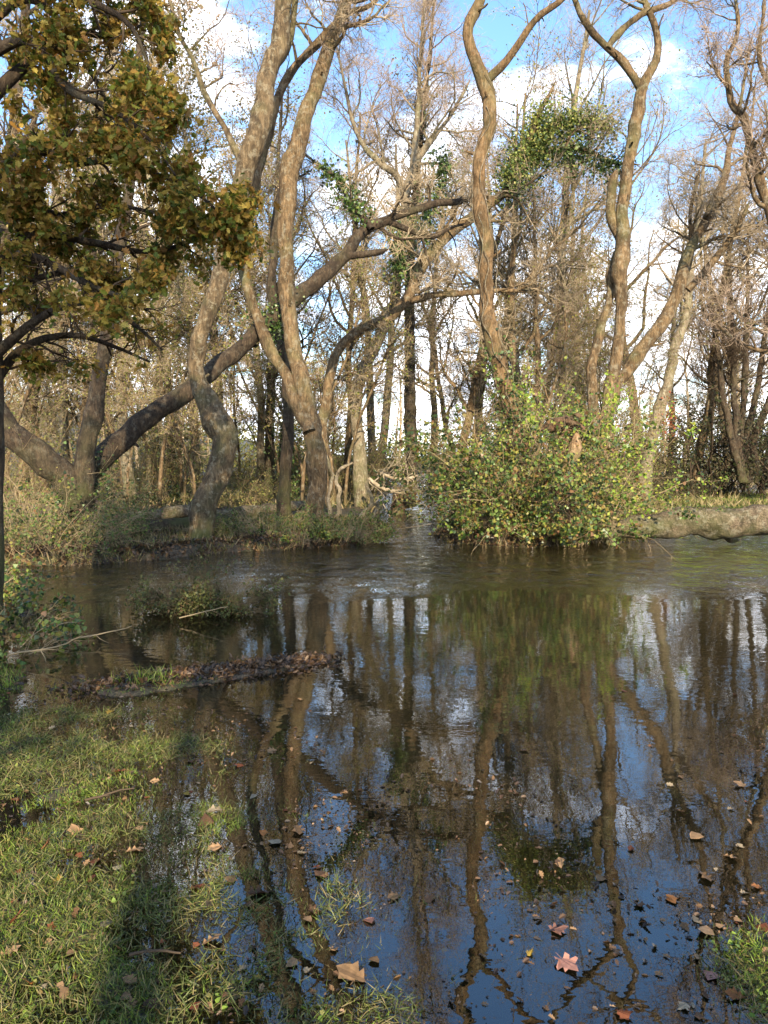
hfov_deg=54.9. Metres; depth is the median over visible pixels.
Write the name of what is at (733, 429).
coppiced tree
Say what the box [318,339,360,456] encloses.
slender tree
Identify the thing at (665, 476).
scrub bush
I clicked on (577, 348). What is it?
slender tree
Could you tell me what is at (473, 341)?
slender tree
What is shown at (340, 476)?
scrub bush
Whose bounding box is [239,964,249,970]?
fallen leaf
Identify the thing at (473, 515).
bramble thicket
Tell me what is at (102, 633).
stick
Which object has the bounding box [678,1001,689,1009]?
fallen leaf
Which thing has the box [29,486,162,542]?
bank shrub
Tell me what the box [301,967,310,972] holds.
fallen leaf
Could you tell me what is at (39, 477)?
woodland tree
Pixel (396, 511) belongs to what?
rotten stump
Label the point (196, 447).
woodland tree
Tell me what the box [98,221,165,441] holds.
slender tree
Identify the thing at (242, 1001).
fallen leaf
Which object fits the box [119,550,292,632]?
waterside bush
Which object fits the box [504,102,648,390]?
woodland tree
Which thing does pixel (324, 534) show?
bank shrub
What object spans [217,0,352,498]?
woodland tree
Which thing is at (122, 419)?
leafy tree
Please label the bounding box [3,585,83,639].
bank bramble
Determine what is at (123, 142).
oak tree
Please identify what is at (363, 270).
slender tree
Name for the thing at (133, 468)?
scrub bush
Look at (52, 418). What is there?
slender tree
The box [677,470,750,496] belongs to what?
evergreen
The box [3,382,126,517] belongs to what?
scrub bush
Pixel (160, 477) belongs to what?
slender tree
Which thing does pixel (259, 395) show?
slender tree
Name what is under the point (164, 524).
fallen log
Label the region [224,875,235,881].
fallen leaf
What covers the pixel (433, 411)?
woodland tree
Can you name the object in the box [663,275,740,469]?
slender tree
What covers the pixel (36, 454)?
leaning tree
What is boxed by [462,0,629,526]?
sinuous tree
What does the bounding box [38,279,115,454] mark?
slender tree
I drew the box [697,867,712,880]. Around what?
fallen leaf
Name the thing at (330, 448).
scrub bush
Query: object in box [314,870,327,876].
fallen leaf
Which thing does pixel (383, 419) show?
woodland tree
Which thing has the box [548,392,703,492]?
scrub bush
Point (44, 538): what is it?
bank shrub
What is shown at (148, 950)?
stick
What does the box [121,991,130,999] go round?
fallen leaf
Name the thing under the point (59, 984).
fallen leaf
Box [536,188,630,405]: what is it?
woodland tree
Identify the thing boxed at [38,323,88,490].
slender tree
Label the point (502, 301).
slender tree
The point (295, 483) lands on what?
ivy clad tree
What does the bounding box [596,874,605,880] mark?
fallen leaf
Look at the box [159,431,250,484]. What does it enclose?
scrub bush
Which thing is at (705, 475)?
scrub bush
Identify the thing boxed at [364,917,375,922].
fallen leaf
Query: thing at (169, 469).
ivy clad tree
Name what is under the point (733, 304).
woodland tree
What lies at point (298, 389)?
forked tree
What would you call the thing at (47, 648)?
stick
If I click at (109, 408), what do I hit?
slender tree
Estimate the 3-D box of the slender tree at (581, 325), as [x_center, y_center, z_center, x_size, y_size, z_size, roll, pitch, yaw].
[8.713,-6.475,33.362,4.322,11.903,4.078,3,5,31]
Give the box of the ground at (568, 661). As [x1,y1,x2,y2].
[0,403,767,1023]
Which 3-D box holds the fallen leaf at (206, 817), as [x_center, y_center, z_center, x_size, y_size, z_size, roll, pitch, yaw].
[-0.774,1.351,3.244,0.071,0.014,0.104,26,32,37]
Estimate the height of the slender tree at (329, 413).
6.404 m
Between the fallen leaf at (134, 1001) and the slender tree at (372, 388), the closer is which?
the fallen leaf at (134, 1001)
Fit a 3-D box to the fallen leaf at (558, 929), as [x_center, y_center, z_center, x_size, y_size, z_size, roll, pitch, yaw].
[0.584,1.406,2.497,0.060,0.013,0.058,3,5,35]
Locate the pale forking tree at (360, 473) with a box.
[297,0,503,506]
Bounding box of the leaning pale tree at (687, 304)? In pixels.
[630,93,765,499]
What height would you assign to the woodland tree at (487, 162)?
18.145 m
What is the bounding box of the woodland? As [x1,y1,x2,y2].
[4,298,767,472]
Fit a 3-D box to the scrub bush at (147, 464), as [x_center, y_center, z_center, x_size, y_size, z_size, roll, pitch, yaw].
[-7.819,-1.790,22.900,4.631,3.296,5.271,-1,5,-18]
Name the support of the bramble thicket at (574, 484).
on the ground at (568, 661)
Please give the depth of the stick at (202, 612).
7.08 m
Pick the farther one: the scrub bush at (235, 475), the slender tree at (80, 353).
the scrub bush at (235, 475)
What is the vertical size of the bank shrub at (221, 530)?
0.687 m
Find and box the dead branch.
[365,442,450,520]
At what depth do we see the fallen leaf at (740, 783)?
3.61 m
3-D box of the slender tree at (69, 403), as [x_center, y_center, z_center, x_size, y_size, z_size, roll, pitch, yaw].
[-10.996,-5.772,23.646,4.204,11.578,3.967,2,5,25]
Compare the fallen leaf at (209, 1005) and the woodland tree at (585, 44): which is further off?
the woodland tree at (585, 44)
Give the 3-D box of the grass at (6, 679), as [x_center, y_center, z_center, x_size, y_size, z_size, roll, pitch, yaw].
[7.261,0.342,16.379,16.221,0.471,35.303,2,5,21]
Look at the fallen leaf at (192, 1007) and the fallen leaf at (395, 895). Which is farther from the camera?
the fallen leaf at (395, 895)
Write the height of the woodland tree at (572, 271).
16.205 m
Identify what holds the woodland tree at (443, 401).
on the ground at (568, 661)
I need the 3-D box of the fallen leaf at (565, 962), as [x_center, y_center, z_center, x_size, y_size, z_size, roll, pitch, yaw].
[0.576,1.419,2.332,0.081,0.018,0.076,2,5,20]
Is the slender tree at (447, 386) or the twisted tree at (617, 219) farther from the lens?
the slender tree at (447, 386)
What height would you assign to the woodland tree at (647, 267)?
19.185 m
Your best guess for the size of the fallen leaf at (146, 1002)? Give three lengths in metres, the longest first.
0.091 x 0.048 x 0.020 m
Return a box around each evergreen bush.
[615,375,767,496]
[649,384,767,498]
[657,393,767,497]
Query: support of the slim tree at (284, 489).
on the ground at (568, 661)
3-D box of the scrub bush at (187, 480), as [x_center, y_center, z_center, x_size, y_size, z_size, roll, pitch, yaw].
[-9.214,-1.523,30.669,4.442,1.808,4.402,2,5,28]
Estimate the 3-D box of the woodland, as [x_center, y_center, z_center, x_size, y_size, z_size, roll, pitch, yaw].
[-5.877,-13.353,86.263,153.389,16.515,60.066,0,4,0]
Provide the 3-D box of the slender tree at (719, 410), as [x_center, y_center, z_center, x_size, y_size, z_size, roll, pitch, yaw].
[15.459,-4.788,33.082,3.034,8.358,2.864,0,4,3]
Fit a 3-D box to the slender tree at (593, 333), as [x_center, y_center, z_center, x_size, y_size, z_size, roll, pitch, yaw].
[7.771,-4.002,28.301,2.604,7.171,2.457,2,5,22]
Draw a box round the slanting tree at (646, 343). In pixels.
[613,2,767,456]
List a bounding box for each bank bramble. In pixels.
[0,597,104,666]
[3,550,59,610]
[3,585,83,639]
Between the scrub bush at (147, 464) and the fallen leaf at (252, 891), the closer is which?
the fallen leaf at (252, 891)
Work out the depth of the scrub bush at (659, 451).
44.96 m
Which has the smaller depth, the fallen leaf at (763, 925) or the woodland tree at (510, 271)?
the fallen leaf at (763, 925)
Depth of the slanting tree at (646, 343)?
16.05 m
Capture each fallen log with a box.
[98,514,239,529]
[119,504,215,519]
[215,500,304,516]
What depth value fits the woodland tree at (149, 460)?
26.26 m
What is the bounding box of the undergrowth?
[6,402,767,474]
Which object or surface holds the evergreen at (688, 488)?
on the ground at (568, 661)
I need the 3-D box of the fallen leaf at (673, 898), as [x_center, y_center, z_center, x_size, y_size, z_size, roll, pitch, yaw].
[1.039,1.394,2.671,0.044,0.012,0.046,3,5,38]
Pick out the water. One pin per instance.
(110, 572)
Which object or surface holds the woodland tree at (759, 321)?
on the ground at (568, 661)
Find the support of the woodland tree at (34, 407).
on the ground at (568, 661)
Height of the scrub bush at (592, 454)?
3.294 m
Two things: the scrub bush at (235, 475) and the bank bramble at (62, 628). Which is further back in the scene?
the scrub bush at (235, 475)
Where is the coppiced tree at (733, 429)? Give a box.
[664,192,767,483]
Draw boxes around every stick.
[9,635,93,660]
[71,626,131,642]
[85,785,135,800]
[129,944,185,956]
[179,606,227,618]
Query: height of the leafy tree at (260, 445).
16.642 m
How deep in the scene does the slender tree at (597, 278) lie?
24.84 m
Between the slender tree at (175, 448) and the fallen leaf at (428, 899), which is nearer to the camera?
the fallen leaf at (428, 899)
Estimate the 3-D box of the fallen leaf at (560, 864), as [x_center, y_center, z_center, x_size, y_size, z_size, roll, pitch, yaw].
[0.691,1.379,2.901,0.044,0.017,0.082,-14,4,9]
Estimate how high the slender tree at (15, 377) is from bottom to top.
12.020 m
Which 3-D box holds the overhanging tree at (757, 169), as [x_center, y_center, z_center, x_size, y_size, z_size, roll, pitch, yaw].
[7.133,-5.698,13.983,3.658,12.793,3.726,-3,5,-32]
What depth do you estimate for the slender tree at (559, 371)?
23.26 m
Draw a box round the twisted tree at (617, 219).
[541,0,733,520]
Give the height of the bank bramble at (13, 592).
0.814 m
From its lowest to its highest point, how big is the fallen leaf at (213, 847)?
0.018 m
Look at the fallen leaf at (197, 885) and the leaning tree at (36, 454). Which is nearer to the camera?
the fallen leaf at (197, 885)
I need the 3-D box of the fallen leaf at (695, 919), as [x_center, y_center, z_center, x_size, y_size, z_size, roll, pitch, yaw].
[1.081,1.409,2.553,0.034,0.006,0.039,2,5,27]
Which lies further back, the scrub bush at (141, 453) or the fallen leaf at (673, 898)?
the scrub bush at (141, 453)
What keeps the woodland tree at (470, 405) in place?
on the ground at (568, 661)
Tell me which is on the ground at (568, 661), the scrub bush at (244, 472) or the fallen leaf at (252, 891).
the scrub bush at (244, 472)
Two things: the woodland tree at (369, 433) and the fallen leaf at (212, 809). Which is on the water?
the fallen leaf at (212, 809)
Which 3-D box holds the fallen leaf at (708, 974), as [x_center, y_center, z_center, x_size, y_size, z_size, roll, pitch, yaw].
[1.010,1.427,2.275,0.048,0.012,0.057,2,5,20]
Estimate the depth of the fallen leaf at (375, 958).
2.35 m
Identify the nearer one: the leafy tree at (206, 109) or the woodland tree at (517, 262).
the leafy tree at (206, 109)
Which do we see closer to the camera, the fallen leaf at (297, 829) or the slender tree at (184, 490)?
the fallen leaf at (297, 829)
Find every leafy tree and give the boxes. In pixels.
[0,0,252,505]
[0,9,122,462]
[100,0,326,495]
[156,15,315,492]
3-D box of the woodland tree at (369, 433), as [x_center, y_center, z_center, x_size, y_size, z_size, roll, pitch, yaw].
[-1.239,-9.763,31.695,7.268,18.326,6.958,-4,6,-41]
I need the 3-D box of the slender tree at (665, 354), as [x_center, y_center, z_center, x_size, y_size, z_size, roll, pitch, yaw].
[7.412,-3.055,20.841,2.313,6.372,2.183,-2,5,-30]
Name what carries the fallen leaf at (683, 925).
on the water
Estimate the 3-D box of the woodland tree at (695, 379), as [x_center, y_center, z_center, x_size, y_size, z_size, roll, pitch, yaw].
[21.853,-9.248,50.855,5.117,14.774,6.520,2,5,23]
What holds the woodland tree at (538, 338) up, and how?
on the ground at (568, 661)
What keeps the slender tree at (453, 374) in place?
on the ground at (568, 661)
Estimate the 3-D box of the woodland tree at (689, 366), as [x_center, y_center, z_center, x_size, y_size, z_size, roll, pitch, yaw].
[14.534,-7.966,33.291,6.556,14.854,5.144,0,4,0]
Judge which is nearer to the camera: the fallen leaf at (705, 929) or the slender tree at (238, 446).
the fallen leaf at (705, 929)
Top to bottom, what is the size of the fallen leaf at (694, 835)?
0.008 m
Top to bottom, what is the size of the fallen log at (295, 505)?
0.412 m
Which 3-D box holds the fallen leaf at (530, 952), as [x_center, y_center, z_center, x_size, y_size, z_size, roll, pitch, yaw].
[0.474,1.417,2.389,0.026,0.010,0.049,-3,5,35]
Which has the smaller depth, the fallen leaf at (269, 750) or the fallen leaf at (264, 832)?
the fallen leaf at (264, 832)
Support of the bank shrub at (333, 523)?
on the ground at (568, 661)
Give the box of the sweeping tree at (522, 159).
[318,76,689,507]
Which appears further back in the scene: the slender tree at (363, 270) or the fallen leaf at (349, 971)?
the slender tree at (363, 270)
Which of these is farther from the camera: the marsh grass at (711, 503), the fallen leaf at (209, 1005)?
the marsh grass at (711, 503)
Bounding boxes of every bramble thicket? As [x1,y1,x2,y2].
[368,356,635,565]
[370,390,709,569]
[431,485,555,554]
[499,484,656,556]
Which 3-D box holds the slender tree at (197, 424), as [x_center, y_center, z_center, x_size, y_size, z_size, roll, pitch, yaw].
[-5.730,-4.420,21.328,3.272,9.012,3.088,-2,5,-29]
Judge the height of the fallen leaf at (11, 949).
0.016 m
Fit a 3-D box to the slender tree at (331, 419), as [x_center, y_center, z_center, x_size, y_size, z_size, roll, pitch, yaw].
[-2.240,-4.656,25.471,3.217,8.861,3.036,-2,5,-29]
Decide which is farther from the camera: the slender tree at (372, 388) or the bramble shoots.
the slender tree at (372, 388)
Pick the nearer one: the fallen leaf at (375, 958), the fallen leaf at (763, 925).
the fallen leaf at (375, 958)
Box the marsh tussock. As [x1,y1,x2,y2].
[583,471,695,517]
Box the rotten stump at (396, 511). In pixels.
[389,486,405,521]
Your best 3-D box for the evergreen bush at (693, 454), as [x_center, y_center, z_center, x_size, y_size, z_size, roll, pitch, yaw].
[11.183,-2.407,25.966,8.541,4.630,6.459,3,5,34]
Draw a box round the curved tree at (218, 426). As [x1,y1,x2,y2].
[138,0,365,537]
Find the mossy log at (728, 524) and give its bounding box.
[595,500,767,554]
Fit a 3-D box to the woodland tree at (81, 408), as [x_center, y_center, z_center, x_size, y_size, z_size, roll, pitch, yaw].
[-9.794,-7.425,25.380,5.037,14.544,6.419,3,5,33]
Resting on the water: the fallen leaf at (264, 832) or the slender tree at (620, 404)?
the fallen leaf at (264, 832)
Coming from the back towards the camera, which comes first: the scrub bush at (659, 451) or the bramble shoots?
the scrub bush at (659, 451)
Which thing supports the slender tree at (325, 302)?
on the ground at (568, 661)
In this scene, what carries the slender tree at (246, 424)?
on the ground at (568, 661)
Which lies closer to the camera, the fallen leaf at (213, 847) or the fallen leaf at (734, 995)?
the fallen leaf at (734, 995)
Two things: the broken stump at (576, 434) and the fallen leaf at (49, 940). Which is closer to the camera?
the fallen leaf at (49, 940)
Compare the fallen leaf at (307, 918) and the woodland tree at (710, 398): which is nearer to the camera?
the fallen leaf at (307, 918)
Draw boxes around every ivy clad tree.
[71,130,213,499]
[249,122,351,500]
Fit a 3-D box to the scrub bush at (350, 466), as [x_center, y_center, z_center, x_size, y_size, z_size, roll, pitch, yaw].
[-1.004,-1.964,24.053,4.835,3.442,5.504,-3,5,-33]
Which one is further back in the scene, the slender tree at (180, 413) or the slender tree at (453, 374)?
the slender tree at (453, 374)
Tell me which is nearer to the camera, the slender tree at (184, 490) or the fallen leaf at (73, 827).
the fallen leaf at (73, 827)
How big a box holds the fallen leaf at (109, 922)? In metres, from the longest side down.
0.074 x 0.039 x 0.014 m
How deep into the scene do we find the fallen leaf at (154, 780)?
3.65 m
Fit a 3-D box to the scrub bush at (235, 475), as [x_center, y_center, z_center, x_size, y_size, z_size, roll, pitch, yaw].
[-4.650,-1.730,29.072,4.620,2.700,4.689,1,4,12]
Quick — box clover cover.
[0,697,767,1023]
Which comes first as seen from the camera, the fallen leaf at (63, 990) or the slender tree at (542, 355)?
the fallen leaf at (63, 990)
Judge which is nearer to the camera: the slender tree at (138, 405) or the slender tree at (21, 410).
the slender tree at (21, 410)
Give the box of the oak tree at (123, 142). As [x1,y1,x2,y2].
[0,0,283,640]
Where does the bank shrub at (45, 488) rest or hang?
on the ground at (568, 661)
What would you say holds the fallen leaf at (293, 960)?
on the water
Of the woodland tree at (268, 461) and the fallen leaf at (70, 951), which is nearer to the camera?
the fallen leaf at (70, 951)
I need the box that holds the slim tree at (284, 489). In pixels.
[261,157,323,522]
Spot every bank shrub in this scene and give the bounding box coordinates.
[3,406,176,531]
[3,466,140,565]
[3,478,161,562]
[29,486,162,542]
[184,511,290,537]
[216,501,325,538]
[255,520,343,545]
[284,502,389,544]
[327,508,408,546]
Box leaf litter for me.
[0,517,767,1023]
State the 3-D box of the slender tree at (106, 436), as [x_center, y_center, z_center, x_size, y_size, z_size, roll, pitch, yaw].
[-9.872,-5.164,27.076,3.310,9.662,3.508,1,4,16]
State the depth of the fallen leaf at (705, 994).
2.20 m
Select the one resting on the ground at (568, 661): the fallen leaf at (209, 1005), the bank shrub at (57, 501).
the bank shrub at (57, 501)
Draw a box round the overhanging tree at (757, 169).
[654,0,767,362]
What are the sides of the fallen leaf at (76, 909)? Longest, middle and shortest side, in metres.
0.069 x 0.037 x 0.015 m
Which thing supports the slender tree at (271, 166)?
on the ground at (568, 661)
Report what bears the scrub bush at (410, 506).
on the ground at (568, 661)
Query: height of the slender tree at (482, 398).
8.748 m
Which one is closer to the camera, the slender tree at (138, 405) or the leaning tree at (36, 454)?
the leaning tree at (36, 454)
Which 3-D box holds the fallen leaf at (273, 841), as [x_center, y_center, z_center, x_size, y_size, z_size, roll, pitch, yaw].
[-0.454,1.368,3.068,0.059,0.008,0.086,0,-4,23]
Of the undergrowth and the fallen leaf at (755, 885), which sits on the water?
the fallen leaf at (755, 885)
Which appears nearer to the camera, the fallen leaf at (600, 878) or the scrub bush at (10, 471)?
the fallen leaf at (600, 878)
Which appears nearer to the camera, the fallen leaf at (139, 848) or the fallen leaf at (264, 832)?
the fallen leaf at (139, 848)
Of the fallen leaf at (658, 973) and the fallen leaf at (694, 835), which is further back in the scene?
the fallen leaf at (694, 835)
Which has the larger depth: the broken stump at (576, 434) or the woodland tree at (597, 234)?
the woodland tree at (597, 234)
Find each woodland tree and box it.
[0,0,169,503]
[0,0,214,314]
[0,117,72,495]
[4,273,81,461]
[9,96,193,444]
[11,3,191,491]
[84,4,248,491]
[105,41,267,490]
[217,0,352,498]
[271,35,446,489]
[289,39,439,494]
[317,57,472,483]
[341,181,470,460]
[374,98,507,493]
[406,0,634,455]
[414,21,605,496]
[420,87,571,468]
[442,0,670,412]
[452,96,600,455]
[452,128,559,434]
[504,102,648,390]
[512,177,637,408]
[520,90,668,425]
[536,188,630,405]
[539,0,737,483]
[623,141,749,478]
[631,152,767,488]
[666,3,767,493]
[668,290,728,479]
[679,151,767,484]
[693,0,767,492]
[724,60,767,373]
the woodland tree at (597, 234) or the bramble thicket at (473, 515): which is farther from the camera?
the woodland tree at (597, 234)
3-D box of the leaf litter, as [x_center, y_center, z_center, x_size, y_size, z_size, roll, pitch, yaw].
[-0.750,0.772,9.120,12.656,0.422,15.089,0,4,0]
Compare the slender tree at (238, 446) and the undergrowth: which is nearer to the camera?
the slender tree at (238, 446)
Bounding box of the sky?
[0,0,767,457]
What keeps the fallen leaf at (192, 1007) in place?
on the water
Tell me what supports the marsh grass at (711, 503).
on the ground at (568, 661)
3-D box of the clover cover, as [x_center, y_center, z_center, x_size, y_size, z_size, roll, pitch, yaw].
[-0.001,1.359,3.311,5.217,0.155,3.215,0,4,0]
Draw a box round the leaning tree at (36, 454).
[4,0,495,540]
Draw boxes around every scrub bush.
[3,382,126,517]
[9,460,50,490]
[36,453,158,484]
[66,419,206,501]
[75,426,187,475]
[119,456,206,488]
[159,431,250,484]
[170,464,305,507]
[228,436,308,491]
[229,459,276,481]
[263,407,429,500]
[274,431,352,485]
[293,457,397,490]
[294,428,426,497]
[352,449,424,486]
[384,406,553,522]
[391,456,528,519]
[418,405,555,482]
[456,420,643,509]
[462,396,589,455]
[474,421,635,486]
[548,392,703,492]
[554,436,666,483]
[614,456,666,506]
[620,426,678,477]
[623,460,687,487]
[628,459,735,488]
[672,464,735,484]
[677,412,767,489]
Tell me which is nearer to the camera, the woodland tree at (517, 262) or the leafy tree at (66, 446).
the leafy tree at (66, 446)
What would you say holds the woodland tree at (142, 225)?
on the ground at (568, 661)
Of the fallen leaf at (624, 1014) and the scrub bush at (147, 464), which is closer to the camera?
the fallen leaf at (624, 1014)
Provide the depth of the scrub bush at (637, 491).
20.92 m
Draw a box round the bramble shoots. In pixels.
[428,344,656,538]
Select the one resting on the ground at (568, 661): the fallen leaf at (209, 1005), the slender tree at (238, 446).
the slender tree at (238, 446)
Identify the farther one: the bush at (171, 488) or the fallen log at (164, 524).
the bush at (171, 488)
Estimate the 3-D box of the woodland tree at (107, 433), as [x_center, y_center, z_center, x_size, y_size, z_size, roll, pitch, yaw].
[-10.733,-10.990,28.336,8.443,21.291,8.083,1,5,19]
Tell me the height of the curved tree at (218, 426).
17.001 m
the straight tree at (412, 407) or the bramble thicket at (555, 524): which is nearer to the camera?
the bramble thicket at (555, 524)
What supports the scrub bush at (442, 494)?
on the ground at (568, 661)
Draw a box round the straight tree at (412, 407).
[369,0,492,507]
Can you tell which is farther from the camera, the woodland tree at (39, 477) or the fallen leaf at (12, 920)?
the woodland tree at (39, 477)
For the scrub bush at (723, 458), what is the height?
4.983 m
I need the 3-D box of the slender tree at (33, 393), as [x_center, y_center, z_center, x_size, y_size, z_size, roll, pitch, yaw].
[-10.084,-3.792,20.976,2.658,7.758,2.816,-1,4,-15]
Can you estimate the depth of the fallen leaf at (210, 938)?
2.44 m
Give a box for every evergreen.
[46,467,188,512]
[627,466,714,499]
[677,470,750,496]
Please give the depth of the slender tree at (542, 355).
33.55 m
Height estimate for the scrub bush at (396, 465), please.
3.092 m
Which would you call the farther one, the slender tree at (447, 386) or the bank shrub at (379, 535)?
the slender tree at (447, 386)
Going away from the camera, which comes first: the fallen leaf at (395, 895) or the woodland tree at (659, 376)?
the fallen leaf at (395, 895)
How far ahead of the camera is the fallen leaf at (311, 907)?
2.61 m
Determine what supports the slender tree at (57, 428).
on the ground at (568, 661)
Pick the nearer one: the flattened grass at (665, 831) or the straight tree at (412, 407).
the flattened grass at (665, 831)
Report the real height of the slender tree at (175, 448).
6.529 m
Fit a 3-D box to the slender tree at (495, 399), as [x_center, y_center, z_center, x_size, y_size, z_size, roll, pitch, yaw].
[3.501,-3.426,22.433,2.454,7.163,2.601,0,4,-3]
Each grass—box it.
[0,493,767,1023]
[0,700,767,1023]
[5,474,767,571]
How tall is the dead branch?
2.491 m
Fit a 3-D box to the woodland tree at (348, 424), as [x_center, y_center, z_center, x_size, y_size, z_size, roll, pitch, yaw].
[-0.683,-7.518,24.835,5.137,14.834,6.547,1,4,10]
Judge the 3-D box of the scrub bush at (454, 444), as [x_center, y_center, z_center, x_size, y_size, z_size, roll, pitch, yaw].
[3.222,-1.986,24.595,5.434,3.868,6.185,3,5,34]
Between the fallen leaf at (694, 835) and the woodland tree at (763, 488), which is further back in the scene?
the woodland tree at (763, 488)
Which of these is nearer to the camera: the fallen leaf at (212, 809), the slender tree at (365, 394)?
the fallen leaf at (212, 809)
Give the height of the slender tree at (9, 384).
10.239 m
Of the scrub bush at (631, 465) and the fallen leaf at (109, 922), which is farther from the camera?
the scrub bush at (631, 465)
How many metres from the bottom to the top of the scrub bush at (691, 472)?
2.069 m
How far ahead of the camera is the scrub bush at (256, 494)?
20.53 m
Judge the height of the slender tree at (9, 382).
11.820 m
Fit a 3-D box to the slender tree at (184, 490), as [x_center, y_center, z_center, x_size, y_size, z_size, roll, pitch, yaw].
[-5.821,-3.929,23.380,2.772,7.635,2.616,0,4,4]
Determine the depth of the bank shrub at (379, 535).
13.65 m
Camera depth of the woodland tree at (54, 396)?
53.05 m
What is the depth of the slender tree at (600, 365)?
26.89 m
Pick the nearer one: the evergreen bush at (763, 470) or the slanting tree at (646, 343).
the slanting tree at (646, 343)
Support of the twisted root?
on the ground at (568, 661)
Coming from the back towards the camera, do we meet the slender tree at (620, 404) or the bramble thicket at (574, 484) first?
the slender tree at (620, 404)
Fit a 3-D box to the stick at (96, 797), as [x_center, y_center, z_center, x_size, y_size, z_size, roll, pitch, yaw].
[-1.235,1.273,3.354,0.234,0.068,0.030,-1,4,-10]
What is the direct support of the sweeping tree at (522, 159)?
on the ground at (568, 661)
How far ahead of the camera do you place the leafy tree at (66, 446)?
24.57 m
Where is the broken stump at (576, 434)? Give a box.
[539,413,585,521]
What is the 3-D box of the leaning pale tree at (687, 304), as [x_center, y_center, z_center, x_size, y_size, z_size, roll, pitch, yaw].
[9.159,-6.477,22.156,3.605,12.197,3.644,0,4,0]
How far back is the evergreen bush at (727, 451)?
28.18 m
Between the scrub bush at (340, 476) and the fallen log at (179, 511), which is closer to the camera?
the fallen log at (179, 511)
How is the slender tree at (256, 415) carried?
on the ground at (568, 661)
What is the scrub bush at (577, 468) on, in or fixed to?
on the ground at (568, 661)
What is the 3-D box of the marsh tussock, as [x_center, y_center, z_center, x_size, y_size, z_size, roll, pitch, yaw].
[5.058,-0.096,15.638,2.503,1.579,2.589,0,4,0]
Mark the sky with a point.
(501, 30)
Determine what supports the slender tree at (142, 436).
on the ground at (568, 661)
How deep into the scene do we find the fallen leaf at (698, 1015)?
2.11 m
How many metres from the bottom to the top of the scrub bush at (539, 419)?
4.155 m
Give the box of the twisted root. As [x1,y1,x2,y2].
[326,456,382,521]
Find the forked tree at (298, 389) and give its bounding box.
[237,0,419,527]
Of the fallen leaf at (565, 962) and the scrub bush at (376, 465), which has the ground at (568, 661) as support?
the scrub bush at (376, 465)
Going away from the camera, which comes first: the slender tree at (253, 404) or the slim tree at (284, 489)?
the slim tree at (284, 489)
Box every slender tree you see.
[0,80,156,489]
[2,86,143,511]
[2,126,114,436]
[2,255,76,457]
[2,264,71,408]
[2,283,41,436]
[3,316,26,416]
[22,334,77,455]
[31,291,87,492]
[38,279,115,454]
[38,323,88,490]
[67,235,160,488]
[73,216,188,510]
[80,290,146,457]
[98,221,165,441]
[110,282,159,464]
[118,218,220,493]
[119,298,194,495]
[127,203,254,501]
[152,274,240,502]
[156,116,278,508]
[177,174,298,487]
[207,220,312,485]
[207,313,257,454]
[223,134,359,501]
[230,232,332,500]
[243,298,303,489]
[276,172,389,492]
[294,253,359,497]
[296,347,341,487]
[297,160,407,500]
[318,244,401,450]
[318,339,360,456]
[344,186,453,506]
[401,243,490,447]
[431,337,483,451]
[455,255,554,466]
[455,278,534,435]
[456,282,540,510]
[468,283,549,446]
[481,144,615,463]
[489,297,555,411]
[524,293,604,447]
[529,272,591,437]
[541,239,612,440]
[547,201,666,448]
[554,314,617,448]
[572,291,642,462]
[600,348,640,438]
[619,295,708,475]
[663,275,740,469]
[696,326,766,477]
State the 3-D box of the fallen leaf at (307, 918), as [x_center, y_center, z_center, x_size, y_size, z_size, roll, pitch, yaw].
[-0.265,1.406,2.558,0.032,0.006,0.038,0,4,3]
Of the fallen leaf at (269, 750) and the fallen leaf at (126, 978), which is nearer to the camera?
the fallen leaf at (126, 978)
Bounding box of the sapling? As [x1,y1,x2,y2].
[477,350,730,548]
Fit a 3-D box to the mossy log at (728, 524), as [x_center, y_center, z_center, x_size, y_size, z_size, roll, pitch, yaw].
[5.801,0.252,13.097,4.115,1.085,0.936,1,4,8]
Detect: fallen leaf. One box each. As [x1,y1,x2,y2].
[0,945,20,956]
[10,908,24,923]
[45,938,51,945]
[46,922,55,930]
[55,981,64,987]
[59,984,70,1003]
[66,949,77,955]
[67,823,81,836]
[71,904,79,918]
[100,919,112,926]
[120,845,142,851]
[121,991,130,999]
[122,974,138,983]
[128,996,137,1008]
[141,997,159,1008]
[150,778,159,783]
[189,1001,199,1009]
[190,883,209,889]
[195,933,221,944]
[198,813,213,826]
[205,999,212,1008]
[206,804,228,812]
[207,842,224,850]
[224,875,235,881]
[238,997,245,1006]
[239,885,269,893]
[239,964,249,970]
[260,829,268,836]
[267,747,277,753]
[268,839,280,844]
[286,957,298,966]
[291,818,304,834]
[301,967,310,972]
[303,915,311,921]
[307,904,321,911]
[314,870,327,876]
[336,961,372,981]
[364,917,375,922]
[368,956,378,962]
[387,891,402,900]
[424,891,437,902]
[526,946,533,955]
[548,923,567,934]
[554,952,578,971]
[555,857,563,867]
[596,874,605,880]
[615,1008,634,1019]
[655,971,663,975]
[666,893,677,903]
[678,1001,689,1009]
[680,922,690,932]
[690,831,703,838]
[692,915,702,922]
[694,1012,703,1019]
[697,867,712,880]
[698,925,713,936]
[702,991,709,998]
[703,970,720,982]
[725,986,747,998]
[733,780,754,787]
[751,882,764,887]
[755,923,767,932]

